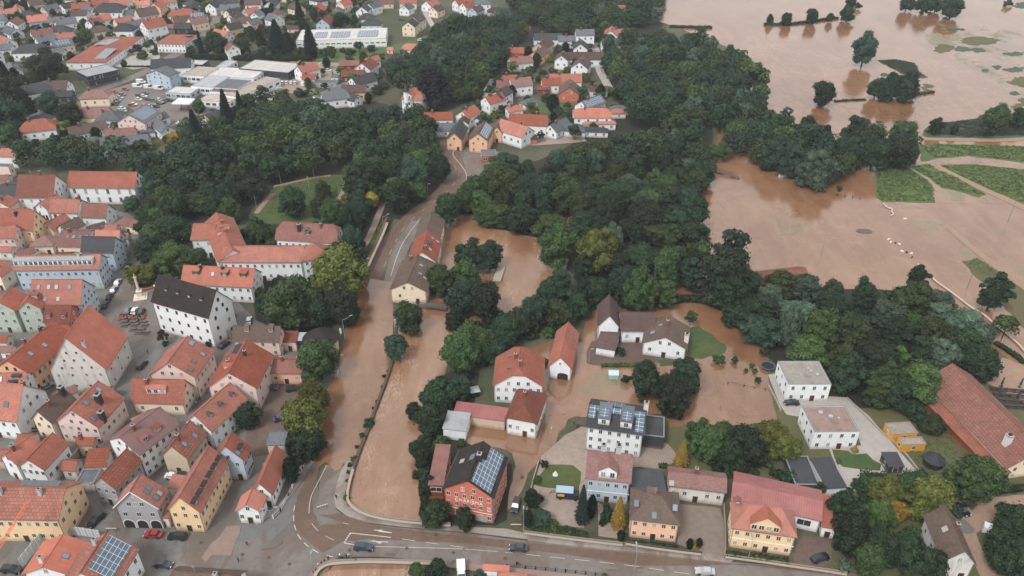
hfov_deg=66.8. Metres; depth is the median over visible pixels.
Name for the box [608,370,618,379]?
greenhouse
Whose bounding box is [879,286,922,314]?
broadleaf tree
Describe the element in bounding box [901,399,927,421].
broadleaf tree
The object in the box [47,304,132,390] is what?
granary
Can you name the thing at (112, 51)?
supermarket
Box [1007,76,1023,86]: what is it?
island
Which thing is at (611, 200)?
broadleaf tree
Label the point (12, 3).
garden tree
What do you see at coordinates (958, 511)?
bush
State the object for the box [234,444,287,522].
cottage
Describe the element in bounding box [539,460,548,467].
bush
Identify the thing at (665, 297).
tall tree
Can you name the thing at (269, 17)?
house
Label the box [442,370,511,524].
river bank
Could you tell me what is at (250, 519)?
door
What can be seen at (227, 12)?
house
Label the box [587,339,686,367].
farm yard
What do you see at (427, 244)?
mill house
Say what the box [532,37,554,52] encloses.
house
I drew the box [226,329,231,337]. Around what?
court wall
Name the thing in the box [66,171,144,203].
church hall
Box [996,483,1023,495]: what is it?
hedge
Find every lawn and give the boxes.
[248,174,345,223]
[316,35,428,60]
[534,464,580,488]
[537,99,574,114]
[658,360,673,365]
[687,325,726,358]
[832,449,880,470]
[908,434,956,480]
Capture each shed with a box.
[26,113,56,119]
[74,432,98,456]
[76,468,102,491]
[84,448,113,471]
[162,503,172,527]
[167,474,186,496]
[303,319,315,326]
[311,79,338,87]
[313,82,346,98]
[454,401,507,429]
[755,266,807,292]
[819,493,834,538]
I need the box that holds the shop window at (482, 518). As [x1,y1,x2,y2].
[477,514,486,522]
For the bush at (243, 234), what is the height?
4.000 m
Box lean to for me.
[925,398,1011,476]
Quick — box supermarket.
[65,37,143,69]
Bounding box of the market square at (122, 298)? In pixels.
[100,257,234,366]
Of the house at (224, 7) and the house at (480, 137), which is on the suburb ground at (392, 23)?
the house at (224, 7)
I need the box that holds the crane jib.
[0,501,29,547]
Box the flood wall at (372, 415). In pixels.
[352,318,396,468]
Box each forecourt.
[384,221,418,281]
[459,147,499,186]
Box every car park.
[76,83,255,125]
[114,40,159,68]
[267,61,339,99]
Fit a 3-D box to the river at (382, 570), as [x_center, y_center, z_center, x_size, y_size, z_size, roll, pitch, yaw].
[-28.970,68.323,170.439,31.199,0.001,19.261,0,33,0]
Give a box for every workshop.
[629,469,666,491]
[667,466,726,505]
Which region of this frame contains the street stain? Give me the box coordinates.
[295,463,831,574]
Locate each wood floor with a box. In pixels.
[131,101,442,331]
[378,4,712,279]
[733,289,990,407]
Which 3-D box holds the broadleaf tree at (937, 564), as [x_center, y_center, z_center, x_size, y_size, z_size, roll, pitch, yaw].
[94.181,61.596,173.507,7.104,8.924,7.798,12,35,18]
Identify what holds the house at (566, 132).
on the wood floor at (624, 126)
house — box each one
[0,7,16,15]
[0,14,7,27]
[0,35,17,49]
[0,43,14,55]
[0,53,5,64]
[0,148,27,167]
[0,163,16,178]
[0,181,16,198]
[0,194,20,207]
[0,203,47,246]
[0,225,27,250]
[0,260,17,290]
[0,287,27,332]
[0,321,68,388]
[0,371,37,387]
[0,380,48,438]
[0,435,39,479]
[0,480,90,541]
[1,25,24,39]
[4,16,25,30]
[5,62,23,74]
[11,42,56,61]
[12,4,24,13]
[12,249,113,289]
[15,170,71,210]
[16,289,45,332]
[17,432,71,479]
[19,82,53,104]
[19,117,60,141]
[21,9,39,22]
[21,534,88,575]
[26,13,46,27]
[27,0,44,8]
[29,27,53,43]
[29,232,58,254]
[30,274,100,314]
[30,385,76,438]
[33,193,62,219]
[34,34,57,44]
[39,3,61,16]
[42,78,75,94]
[42,305,79,329]
[43,213,70,235]
[46,14,64,27]
[48,194,88,219]
[49,37,75,52]
[49,46,66,60]
[52,23,75,32]
[54,16,77,29]
[54,30,79,46]
[54,88,76,103]
[55,227,101,253]
[55,380,129,443]
[56,216,85,233]
[59,1,74,14]
[65,532,144,575]
[67,120,108,139]
[70,8,90,21]
[71,1,90,9]
[79,87,115,106]
[79,105,113,122]
[80,5,93,15]
[80,203,117,227]
[80,236,127,270]
[84,17,105,28]
[86,136,103,146]
[89,13,113,25]
[90,24,110,41]
[91,0,108,8]
[91,448,144,504]
[93,1,129,17]
[94,108,125,128]
[95,230,129,254]
[100,134,151,151]
[104,125,137,136]
[107,406,179,477]
[109,0,133,6]
[111,21,138,36]
[112,15,133,26]
[113,473,169,527]
[117,104,161,132]
[124,7,135,19]
[126,18,144,28]
[130,378,195,414]
[133,6,159,19]
[134,0,152,8]
[138,127,155,137]
[139,17,168,40]
[148,335,216,398]
[149,0,168,16]
[150,57,194,76]
[151,118,175,141]
[156,0,177,10]
[160,420,207,472]
[161,111,170,123]
[166,445,232,532]
[167,7,197,20]
[167,24,174,33]
[169,565,247,575]
[171,14,190,23]
[173,21,191,33]
[181,4,199,11]
[182,382,247,448]
[183,0,200,10]
[185,15,209,32]
[190,10,208,20]
[197,109,220,123]
[204,0,224,15]
[214,28,234,40]
[216,431,253,479]
[219,2,239,15]
[221,0,240,7]
[222,21,243,36]
[223,7,241,17]
[223,41,240,60]
[226,11,244,22]
[230,15,249,27]
[232,321,284,355]
[241,6,259,15]
[244,0,262,8]
[245,17,262,29]
[250,9,264,19]
[263,0,279,8]
[264,12,284,26]
[266,432,289,455]
[272,7,285,20]
[286,25,299,32]
[287,3,305,14]
[294,62,320,81]
[302,71,315,81]
[309,0,327,5]
[314,2,327,17]
[316,14,334,28]
[320,87,349,107]
[330,71,339,81]
[332,6,344,12]
[335,0,352,13]
[339,60,359,69]
[341,67,364,82]
[341,82,366,101]
[347,72,377,91]
[347,90,362,107]
[354,57,378,73]
[355,4,371,18]
[358,11,375,23]
[361,17,382,27]
[363,54,380,68]
[367,0,382,15]
[378,0,393,8]
[386,47,394,53]
[389,255,437,303]
[399,0,416,9]
[399,2,414,16]
[401,43,415,53]
[402,18,418,36]
[408,13,425,31]
[410,213,444,250]
[410,229,441,263]
[422,0,440,12]
[424,109,452,122]
[428,4,444,18]
[431,122,455,137]
[442,441,508,523]
[446,120,468,150]
[452,0,469,12]
[456,105,480,128]
[459,0,473,15]
[459,115,470,132]
[468,4,484,17]
[468,121,493,152]
[474,0,490,14]
[474,115,481,126]
[480,92,506,114]
[487,5,504,15]
[491,85,513,104]
[493,117,502,142]
[496,77,509,89]
[499,119,535,148]
[501,72,516,79]
[504,103,523,118]
[507,45,523,56]
[507,55,533,72]
[508,111,548,136]
[509,76,532,96]
[519,98,538,109]
[528,45,549,65]
[531,134,537,143]
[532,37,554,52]
[533,31,562,46]
[537,85,550,94]
[540,75,560,93]
[546,117,570,139]
[549,71,581,86]
[554,50,568,69]
[557,33,575,48]
[558,79,579,102]
[563,123,585,137]
[566,50,603,67]
[570,56,591,73]
[572,105,611,124]
[573,39,587,51]
[575,27,594,48]
[575,94,606,108]
[582,118,615,129]
[585,127,608,137]
[585,398,648,457]
[588,83,607,97]
[600,37,607,51]
[604,26,616,37]
[607,27,625,37]
[608,105,627,115]
[611,109,626,118]
[613,38,643,47]
[629,486,680,542]
[774,361,831,400]
[797,405,859,448]
[880,452,904,473]
[920,504,976,575]
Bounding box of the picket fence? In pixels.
[272,459,306,518]
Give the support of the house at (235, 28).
on the suburb ground at (392, 23)
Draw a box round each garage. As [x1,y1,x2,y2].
[113,216,138,234]
[595,330,620,357]
[643,415,664,449]
[782,456,818,487]
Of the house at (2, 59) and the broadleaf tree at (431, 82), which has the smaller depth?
the broadleaf tree at (431, 82)
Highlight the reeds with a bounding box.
[879,59,1023,136]
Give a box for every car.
[0,563,23,574]
[31,424,36,430]
[40,381,54,389]
[86,511,105,527]
[101,300,108,308]
[105,293,113,300]
[109,286,117,292]
[113,278,121,285]
[123,306,131,314]
[124,263,131,269]
[130,307,137,314]
[135,360,147,369]
[137,307,145,315]
[142,530,163,538]
[152,559,173,569]
[163,472,175,479]
[166,531,187,541]
[176,471,187,474]
[217,340,230,348]
[246,316,251,324]
[269,384,278,390]
[272,414,281,422]
[285,384,297,392]
[353,541,373,551]
[509,543,527,552]
[511,496,520,512]
[695,566,715,575]
[783,399,799,405]
[810,552,830,564]
[954,501,970,516]
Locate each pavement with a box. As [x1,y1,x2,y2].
[256,460,313,524]
[309,558,585,575]
[334,459,526,538]
[526,535,733,562]
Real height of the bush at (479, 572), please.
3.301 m
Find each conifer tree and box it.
[0,61,12,78]
[187,109,211,155]
[196,30,206,53]
[218,88,235,124]
[235,90,245,111]
[266,19,287,54]
[293,0,304,20]
[301,23,320,57]
[574,485,589,525]
[609,496,627,530]
[672,440,689,467]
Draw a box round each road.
[24,15,220,114]
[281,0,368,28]
[367,140,465,279]
[420,8,433,26]
[481,79,493,98]
[592,43,612,87]
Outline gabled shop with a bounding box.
[146,65,181,89]
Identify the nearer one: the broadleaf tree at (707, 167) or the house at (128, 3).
the broadleaf tree at (707, 167)
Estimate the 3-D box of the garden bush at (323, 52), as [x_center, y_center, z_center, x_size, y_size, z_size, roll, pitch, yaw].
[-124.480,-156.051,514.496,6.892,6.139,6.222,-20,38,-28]
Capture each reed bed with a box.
[877,59,926,77]
[922,114,1023,138]
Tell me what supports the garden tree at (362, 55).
on the suburb ground at (392, 23)
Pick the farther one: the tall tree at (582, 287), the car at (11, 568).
the tall tree at (582, 287)
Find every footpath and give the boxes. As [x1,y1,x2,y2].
[254,193,274,212]
[273,175,330,186]
[336,182,344,199]
[363,182,386,251]
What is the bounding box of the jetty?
[492,266,505,281]
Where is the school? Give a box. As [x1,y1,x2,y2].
[275,221,342,244]
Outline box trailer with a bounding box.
[556,485,578,500]
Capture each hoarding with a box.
[18,533,43,566]
[69,527,99,537]
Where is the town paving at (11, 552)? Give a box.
[0,210,337,575]
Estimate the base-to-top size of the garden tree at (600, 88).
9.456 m
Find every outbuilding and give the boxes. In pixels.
[0,174,12,181]
[0,246,16,260]
[0,335,14,344]
[0,345,15,357]
[0,448,9,468]
[14,246,36,254]
[15,432,40,444]
[51,384,78,398]
[57,252,75,253]
[59,459,83,479]
[89,221,105,229]
[97,440,115,458]
[104,224,120,230]
[124,233,132,246]
[270,355,306,383]
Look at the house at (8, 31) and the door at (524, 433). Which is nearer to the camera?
the door at (524, 433)
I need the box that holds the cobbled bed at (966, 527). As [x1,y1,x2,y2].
[957,519,974,533]
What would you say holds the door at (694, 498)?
in the workshop at (696, 484)
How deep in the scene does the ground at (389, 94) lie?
323.40 m
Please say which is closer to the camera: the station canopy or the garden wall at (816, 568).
the garden wall at (816, 568)
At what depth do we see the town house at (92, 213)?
312.04 m
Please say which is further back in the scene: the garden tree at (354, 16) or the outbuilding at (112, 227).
the garden tree at (354, 16)
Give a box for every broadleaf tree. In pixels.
[0,75,31,102]
[0,93,27,129]
[0,123,19,145]
[25,45,64,80]
[35,89,60,115]
[54,100,83,125]
[77,27,94,43]
[93,21,104,25]
[120,59,126,67]
[120,195,141,210]
[121,261,159,284]
[131,234,160,264]
[132,209,155,234]
[133,202,154,220]
[135,222,175,245]
[138,193,155,209]
[146,207,168,219]
[152,184,184,215]
[152,214,191,244]
[156,202,181,216]
[166,131,178,142]
[168,175,193,194]
[181,192,207,214]
[191,98,206,113]
[191,247,207,265]
[195,180,221,200]
[201,192,222,218]
[205,30,227,54]
[215,196,242,220]
[218,177,240,204]
[225,163,246,184]
[233,400,263,430]
[234,36,250,53]
[234,176,267,202]
[243,221,260,238]
[255,227,270,242]
[255,293,268,318]
[261,273,319,327]
[278,185,306,217]
[279,396,330,436]
[285,427,328,464]
[293,337,339,381]
[296,379,332,409]
[305,292,332,326]
[308,196,323,217]
[308,240,369,296]
[315,179,330,198]
[319,197,341,226]
[321,286,358,323]
[325,239,349,250]
[333,12,345,24]
[334,300,360,326]
[337,203,358,235]
[339,193,349,201]
[340,159,383,193]
[341,193,373,213]
[341,224,366,257]
[342,152,371,174]
[348,192,364,200]
[350,201,369,226]
[365,191,378,207]
[366,181,383,200]
[368,155,386,176]
[381,176,412,199]
[381,177,414,210]
[382,160,401,181]
[383,334,408,360]
[393,299,423,334]
[399,152,419,167]
[399,155,428,188]
[405,401,420,420]
[408,437,423,458]
[408,562,426,575]
[410,148,430,170]
[410,182,427,200]
[412,400,445,439]
[414,63,450,109]
[415,447,432,468]
[417,475,433,498]
[418,375,458,414]
[418,496,451,528]
[418,504,427,516]
[423,557,448,575]
[426,264,454,296]
[429,152,451,182]
[434,192,461,223]
[438,328,481,371]
[442,280,478,317]
[445,309,462,331]
[446,256,481,287]
[452,235,481,264]
[454,506,471,532]
[455,187,472,212]
[457,321,495,361]
[460,174,491,203]
[468,188,493,214]
[469,279,500,320]
[472,200,512,228]
[474,239,503,270]
[479,337,505,365]
[480,160,504,177]
[482,164,518,199]
[483,162,519,178]
[487,152,522,172]
[488,316,521,350]
[494,187,512,206]
[504,305,536,339]
[505,202,537,234]
[510,176,535,205]
[513,189,532,206]
[519,158,536,174]
[520,294,550,332]
[522,509,532,527]
[524,487,544,508]
[528,213,566,235]
[532,172,555,207]
[532,506,551,525]
[534,202,552,223]
[535,277,563,298]
[537,218,579,268]
[538,163,558,174]
[543,297,575,331]
[544,147,569,172]
[549,171,582,212]
[566,291,590,320]
[567,189,596,215]
[567,210,593,241]
[574,154,595,181]
[579,276,612,308]
[580,172,610,187]
[589,204,616,222]
[590,147,605,172]
[591,217,608,230]
[594,184,623,205]
[599,188,624,221]
[602,163,624,181]
[604,253,631,278]
[605,156,629,173]
[606,177,640,208]
[607,265,634,294]
[608,221,622,252]
[612,282,631,309]
[618,172,641,183]
[618,218,637,240]
[620,241,659,272]
[621,261,660,311]
[626,156,644,178]
[626,196,664,225]
[631,357,661,401]
[635,189,661,205]
[636,181,664,191]
[638,221,670,245]
[641,167,663,183]
[651,141,683,172]
[651,246,680,287]
[655,174,680,188]
[656,373,673,386]
[656,380,693,419]
[658,183,682,205]
[661,164,685,185]
[662,206,694,244]
[669,354,701,394]
[676,217,712,252]
[678,175,702,195]
[679,169,710,191]
[680,157,694,172]
[680,193,710,222]
[681,187,696,200]
[683,417,709,442]
[685,159,717,182]
[686,423,726,464]
[691,244,756,307]
[706,141,732,161]
[714,420,737,447]
[716,438,748,469]
[719,305,750,327]
[729,422,767,472]
[735,292,783,318]
[737,313,786,347]
[742,271,763,297]
[752,418,788,450]
[756,282,782,300]
[757,145,777,169]
[758,134,793,167]
[762,268,798,300]
[766,14,773,22]
[766,431,803,461]
[770,112,782,124]
[777,303,805,346]
[778,298,817,324]
[780,12,792,25]
[782,332,832,366]
[792,272,823,301]
[800,115,816,124]
[801,306,841,350]
[806,8,818,23]
[812,80,836,106]
[813,289,850,315]
[822,277,844,298]
[824,124,831,133]
[825,341,853,362]
[825,487,872,524]
[826,13,834,20]
[826,350,869,395]
[830,512,869,557]
[833,133,867,166]
[839,4,855,20]
[839,310,873,331]
[845,0,856,7]
[851,28,878,65]
[852,274,879,299]
[852,540,887,575]
[858,135,891,169]
[858,337,903,375]
[863,497,898,528]
[866,77,885,98]
[866,523,900,568]
[867,471,904,503]
[868,294,909,328]
[876,82,894,101]
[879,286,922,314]
[880,70,901,97]
[882,373,913,410]
[885,133,912,167]
[889,118,920,134]
[890,526,934,575]
[891,500,910,526]
[894,78,915,102]
[897,359,944,404]
[897,473,915,501]
[899,0,914,11]
[899,70,920,98]
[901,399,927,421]
[902,472,958,522]
[905,144,919,167]
[906,313,922,342]
[910,314,958,345]
[913,0,934,13]
[916,413,949,435]
[917,545,948,575]
[927,117,946,134]
[929,0,941,11]
[939,0,965,17]
[941,450,1010,509]
[950,124,958,133]
[952,325,990,358]
[958,345,1004,381]
[981,524,1019,559]
[982,102,1013,129]
[987,538,1023,575]
[990,500,1023,541]
[1009,107,1023,126]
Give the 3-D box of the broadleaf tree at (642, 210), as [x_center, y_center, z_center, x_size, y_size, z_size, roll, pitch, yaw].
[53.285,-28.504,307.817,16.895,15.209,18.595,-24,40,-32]
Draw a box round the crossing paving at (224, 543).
[202,526,240,562]
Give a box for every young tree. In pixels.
[156,329,168,340]
[684,310,697,325]
[691,239,712,261]
[712,228,751,251]
[740,62,770,86]
[759,346,768,355]
[815,481,826,492]
[980,118,999,136]
[991,314,1020,337]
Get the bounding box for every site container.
[883,421,917,440]
[896,436,925,451]
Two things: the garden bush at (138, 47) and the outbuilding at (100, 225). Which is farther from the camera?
the garden bush at (138, 47)
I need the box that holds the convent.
[190,212,328,280]
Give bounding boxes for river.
[323,564,427,575]
[349,315,452,519]
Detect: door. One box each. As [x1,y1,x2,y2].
[22,535,30,541]
[107,498,113,504]
[186,525,192,530]
[237,473,243,479]
[247,517,253,522]
[266,500,272,506]
[470,513,475,519]
[522,430,526,436]
[603,496,609,502]
[649,533,655,539]
[692,496,698,502]
[761,545,768,552]
[808,395,814,400]
[823,531,830,537]
[835,443,841,448]
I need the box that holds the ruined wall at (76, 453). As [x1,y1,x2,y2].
[69,447,80,458]
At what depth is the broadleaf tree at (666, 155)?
342.99 m
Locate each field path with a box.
[922,137,1023,141]
[929,163,1023,209]
[941,224,1023,289]
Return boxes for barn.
[547,321,579,379]
[934,363,1023,477]
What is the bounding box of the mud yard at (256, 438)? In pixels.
[245,384,299,455]
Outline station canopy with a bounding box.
[171,98,193,110]
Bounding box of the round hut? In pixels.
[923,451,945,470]
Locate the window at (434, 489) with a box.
[431,487,441,491]
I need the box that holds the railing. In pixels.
[506,563,605,575]
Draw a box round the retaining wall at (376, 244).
[362,217,388,282]
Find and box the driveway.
[768,374,916,490]
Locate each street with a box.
[2,462,313,575]
[168,465,858,575]
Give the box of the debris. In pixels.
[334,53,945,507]
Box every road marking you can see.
[309,465,326,509]
[352,533,390,537]
[374,546,461,548]
[390,219,419,275]
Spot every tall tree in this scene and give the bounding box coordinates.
[137,171,161,198]
[194,172,210,188]
[352,179,367,200]
[370,161,384,183]
[451,374,470,400]
[550,269,575,297]
[567,155,582,177]
[572,252,594,280]
[576,279,589,306]
[627,141,647,169]
[629,191,647,213]
[655,280,677,307]
[657,189,685,213]
[658,246,690,271]
[663,223,682,247]
[678,243,694,272]
[678,256,707,289]
[713,276,747,306]
[828,313,871,353]
[839,115,871,137]
[848,288,877,315]
[861,366,894,408]
[874,313,914,353]
[881,360,900,375]
[894,345,910,370]
[906,264,932,283]
[906,281,937,314]
[908,335,935,363]
[923,302,951,320]
[976,271,1016,309]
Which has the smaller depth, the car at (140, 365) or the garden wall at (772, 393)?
the garden wall at (772, 393)
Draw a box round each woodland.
[9,0,923,189]
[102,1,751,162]
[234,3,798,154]
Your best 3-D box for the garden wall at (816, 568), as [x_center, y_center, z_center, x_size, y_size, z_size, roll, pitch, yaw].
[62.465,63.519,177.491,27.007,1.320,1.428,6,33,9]
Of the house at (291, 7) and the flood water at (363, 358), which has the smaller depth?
the flood water at (363, 358)
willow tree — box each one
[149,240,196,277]
[574,226,619,275]
[775,145,807,178]
[793,148,841,191]
[910,336,964,369]
[926,288,958,312]
[944,307,988,338]
[985,324,997,342]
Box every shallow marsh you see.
[776,211,804,234]
[869,163,940,208]
[911,215,974,259]
[921,24,1023,98]
[922,175,1004,203]
[932,156,1023,168]
[971,223,1023,282]
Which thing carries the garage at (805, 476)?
on the grass bank at (674, 437)
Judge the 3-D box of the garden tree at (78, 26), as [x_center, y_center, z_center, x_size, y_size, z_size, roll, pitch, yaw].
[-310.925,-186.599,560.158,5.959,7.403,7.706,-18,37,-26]
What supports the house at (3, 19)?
on the suburb ground at (392, 23)
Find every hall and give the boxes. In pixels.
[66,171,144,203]
[150,274,236,346]
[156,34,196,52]
[165,86,200,98]
[182,66,218,82]
[191,75,229,94]
[194,60,209,66]
[201,94,235,107]
[209,67,263,81]
[209,87,241,94]
[213,78,251,89]
[216,60,237,67]
[225,76,280,100]
[239,59,297,79]
[296,28,387,48]
[731,471,823,532]
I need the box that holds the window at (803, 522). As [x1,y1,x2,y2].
[796,518,810,526]
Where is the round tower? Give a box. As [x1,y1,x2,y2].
[302,327,338,349]
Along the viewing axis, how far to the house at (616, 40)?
519.98 m
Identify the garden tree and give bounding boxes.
[9,0,19,6]
[9,67,18,79]
[12,32,20,37]
[13,11,22,18]
[13,127,23,139]
[16,74,29,86]
[19,0,28,10]
[21,99,33,115]
[26,68,32,74]
[26,106,37,113]
[28,6,38,12]
[29,76,41,83]
[32,24,41,28]
[49,8,56,16]
[56,120,70,134]
[71,37,81,46]
[76,24,83,30]
[88,126,102,136]
[96,34,104,39]
[105,31,115,36]
[110,121,117,127]
[135,30,144,38]
[142,41,150,48]
[165,18,172,23]
[214,23,223,28]
[245,26,254,41]
[253,29,263,39]
[256,35,266,47]
[256,49,266,55]
[257,24,266,36]
[257,46,267,52]
[264,7,270,15]
[268,3,274,12]
[283,32,292,38]
[284,38,295,52]
[297,17,305,30]
[303,77,312,88]
[305,49,313,57]
[309,7,318,21]
[319,10,325,15]
[320,82,328,87]
[321,57,330,67]
[327,46,336,57]
[332,15,341,27]
[335,66,344,75]
[345,55,354,59]
[348,19,356,25]
[348,73,356,78]
[350,14,359,25]
[353,41,363,51]
[359,51,367,62]
[364,92,372,103]
[366,45,377,55]
[378,54,384,62]
[471,88,483,101]
[476,119,488,125]
[506,61,518,73]
[509,84,516,97]
[524,46,532,55]
[526,102,535,109]
[530,106,539,114]
[532,52,541,68]
[536,131,544,140]
[538,69,547,75]
[541,94,548,102]
[545,94,559,112]
[549,112,557,120]
[551,69,560,73]
[553,106,564,116]
[561,42,569,51]
[563,101,571,107]
[566,116,573,122]
[568,124,581,139]
[577,86,589,95]
[577,96,584,102]
[594,84,605,95]
[594,92,605,100]
[610,89,619,100]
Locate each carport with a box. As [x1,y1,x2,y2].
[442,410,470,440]
[810,457,847,494]
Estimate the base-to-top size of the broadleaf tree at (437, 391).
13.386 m
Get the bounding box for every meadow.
[875,167,934,202]
[912,164,985,197]
[919,144,1023,162]
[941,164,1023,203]
[962,257,1023,327]
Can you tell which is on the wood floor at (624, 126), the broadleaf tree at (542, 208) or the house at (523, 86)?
the broadleaf tree at (542, 208)
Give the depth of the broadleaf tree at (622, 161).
347.73 m
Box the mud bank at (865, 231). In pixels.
[856,229,872,233]
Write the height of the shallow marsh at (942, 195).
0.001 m
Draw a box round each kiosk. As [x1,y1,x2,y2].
[480,149,496,162]
[483,564,509,575]
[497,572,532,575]
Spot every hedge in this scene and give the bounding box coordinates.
[123,65,149,66]
[185,52,312,61]
[362,221,383,260]
[417,443,429,505]
[526,525,586,537]
[601,362,640,367]
[627,538,677,547]
[633,293,722,310]
[658,462,668,468]
[669,24,711,28]
[725,549,789,564]
[764,16,838,25]
[780,469,798,482]
[833,98,866,101]
[857,467,927,492]
[916,90,935,94]
[993,341,1023,363]
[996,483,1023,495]
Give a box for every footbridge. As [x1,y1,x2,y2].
[415,300,446,310]
[717,169,740,179]
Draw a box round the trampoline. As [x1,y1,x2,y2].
[761,361,774,369]
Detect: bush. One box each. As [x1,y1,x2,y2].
[7,13,13,20]
[20,57,28,63]
[26,36,33,43]
[31,139,39,146]
[46,134,61,143]
[63,64,68,72]
[66,51,75,59]
[76,46,84,52]
[86,41,93,46]
[94,139,99,146]
[133,44,142,51]
[136,50,148,59]
[149,48,158,54]
[161,134,167,142]
[162,341,168,346]
[187,45,193,51]
[200,36,206,44]
[240,229,247,236]
[246,236,255,242]
[249,216,263,223]
[254,287,265,296]
[260,223,270,229]
[264,237,275,244]
[268,229,275,238]
[272,275,281,287]
[285,14,293,19]
[291,31,300,37]
[291,48,301,55]
[293,87,308,96]
[300,0,307,5]
[306,4,315,10]
[311,89,319,95]
[319,48,327,55]
[344,48,356,54]
[363,417,374,428]
[370,84,383,93]
[373,72,382,80]
[379,81,389,89]
[412,470,419,478]
[417,433,432,443]
[421,498,431,504]
[422,441,434,455]
[432,435,449,445]
[452,398,464,407]
[453,369,472,379]
[456,438,464,447]
[462,318,473,323]
[470,100,481,109]
[472,321,482,326]
[473,568,486,575]
[478,360,487,368]
[480,111,492,120]
[480,319,490,328]
[485,85,495,91]
[488,70,495,77]
[490,109,501,117]
[492,75,501,81]
[495,310,505,318]
[496,59,503,67]
[498,105,508,113]
[521,67,532,76]
[526,332,538,339]
[530,66,536,71]
[532,475,541,483]
[535,75,540,81]
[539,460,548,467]
[541,327,554,337]
[547,55,554,62]
[549,519,558,531]
[559,525,570,531]
[562,67,570,73]
[564,109,572,118]
[582,72,590,81]
[588,122,598,126]
[599,503,613,526]
[607,86,613,96]
[616,347,625,356]
[620,375,632,382]
[692,539,698,550]
[708,457,723,471]
[712,354,725,364]
[723,464,742,478]
[731,356,738,363]
[749,468,759,475]
[754,377,761,383]
[759,459,773,468]
[769,468,781,480]
[837,556,851,571]
[850,445,858,453]
[850,478,867,494]
[855,2,862,8]
[856,493,871,504]
[901,525,921,532]
[949,504,963,519]
[1003,0,1012,5]
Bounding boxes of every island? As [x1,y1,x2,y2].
[259,539,282,549]
[920,84,933,90]
[933,44,954,52]
[947,28,964,30]
[954,46,971,51]
[960,36,999,45]
[970,48,985,52]
[1002,67,1023,71]
[1003,51,1023,55]
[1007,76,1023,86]
[1010,91,1020,95]
[1011,97,1023,108]
[1012,2,1023,8]
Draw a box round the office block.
[76,64,121,87]
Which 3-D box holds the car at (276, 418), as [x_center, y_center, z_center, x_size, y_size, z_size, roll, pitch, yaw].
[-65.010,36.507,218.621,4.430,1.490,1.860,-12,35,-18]
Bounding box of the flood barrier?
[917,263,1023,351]
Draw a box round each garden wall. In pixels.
[524,530,622,545]
[526,460,538,509]
[625,541,701,555]
[723,503,725,557]
[725,554,847,575]
[768,385,781,411]
[847,397,918,469]
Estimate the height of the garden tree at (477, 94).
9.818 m
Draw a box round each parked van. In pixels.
[132,83,142,86]
[136,79,145,82]
[143,84,152,88]
[153,85,163,89]
[456,558,465,575]
[982,521,992,534]
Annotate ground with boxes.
[0,0,455,174]
[13,0,824,575]
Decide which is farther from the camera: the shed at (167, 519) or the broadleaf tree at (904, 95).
the broadleaf tree at (904, 95)
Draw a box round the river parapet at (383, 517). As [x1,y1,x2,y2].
[346,466,450,526]
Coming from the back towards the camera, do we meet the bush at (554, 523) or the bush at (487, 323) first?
the bush at (487, 323)
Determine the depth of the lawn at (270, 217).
332.02 m
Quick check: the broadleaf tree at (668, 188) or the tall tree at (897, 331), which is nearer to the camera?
the tall tree at (897, 331)
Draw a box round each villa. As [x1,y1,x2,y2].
[401,83,429,112]
[585,442,632,504]
[727,495,797,555]
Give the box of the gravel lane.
[954,495,1023,575]
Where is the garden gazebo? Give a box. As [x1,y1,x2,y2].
[470,385,480,397]
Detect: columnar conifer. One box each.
[281,456,300,483]
[588,494,597,518]
[617,530,625,541]
[686,538,693,549]
[695,538,702,548]
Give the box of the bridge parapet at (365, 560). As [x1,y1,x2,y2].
[312,558,431,575]
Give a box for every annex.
[282,331,298,351]
[297,332,306,348]
[428,444,450,501]
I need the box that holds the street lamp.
[260,506,276,535]
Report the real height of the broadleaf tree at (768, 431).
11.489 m
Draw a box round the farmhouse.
[597,294,689,359]
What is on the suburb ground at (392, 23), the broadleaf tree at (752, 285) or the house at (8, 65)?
the house at (8, 65)
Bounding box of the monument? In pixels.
[133,273,147,301]
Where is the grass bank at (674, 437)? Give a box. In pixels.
[641,345,1023,575]
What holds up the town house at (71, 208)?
on the town paving at (11, 552)
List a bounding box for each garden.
[471,368,509,408]
[520,471,868,564]
[578,367,626,394]
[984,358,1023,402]
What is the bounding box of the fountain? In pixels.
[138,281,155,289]
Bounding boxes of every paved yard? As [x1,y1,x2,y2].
[677,504,726,555]
[794,536,831,566]
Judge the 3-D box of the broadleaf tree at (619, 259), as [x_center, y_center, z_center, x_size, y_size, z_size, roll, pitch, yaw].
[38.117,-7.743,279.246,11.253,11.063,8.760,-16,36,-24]
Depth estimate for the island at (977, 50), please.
526.24 m
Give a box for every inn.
[181,264,263,302]
[492,346,544,402]
[504,389,547,438]
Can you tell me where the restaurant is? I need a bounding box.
[206,339,273,408]
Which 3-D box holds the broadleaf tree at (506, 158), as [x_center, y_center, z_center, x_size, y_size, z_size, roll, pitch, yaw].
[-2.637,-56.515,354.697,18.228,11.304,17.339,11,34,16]
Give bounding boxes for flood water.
[314,277,393,470]
[422,212,590,326]
[451,0,1023,509]
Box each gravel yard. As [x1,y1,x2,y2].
[530,137,585,144]
[534,427,675,527]
[539,488,575,523]
[597,501,618,538]
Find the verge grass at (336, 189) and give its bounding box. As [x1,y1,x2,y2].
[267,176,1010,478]

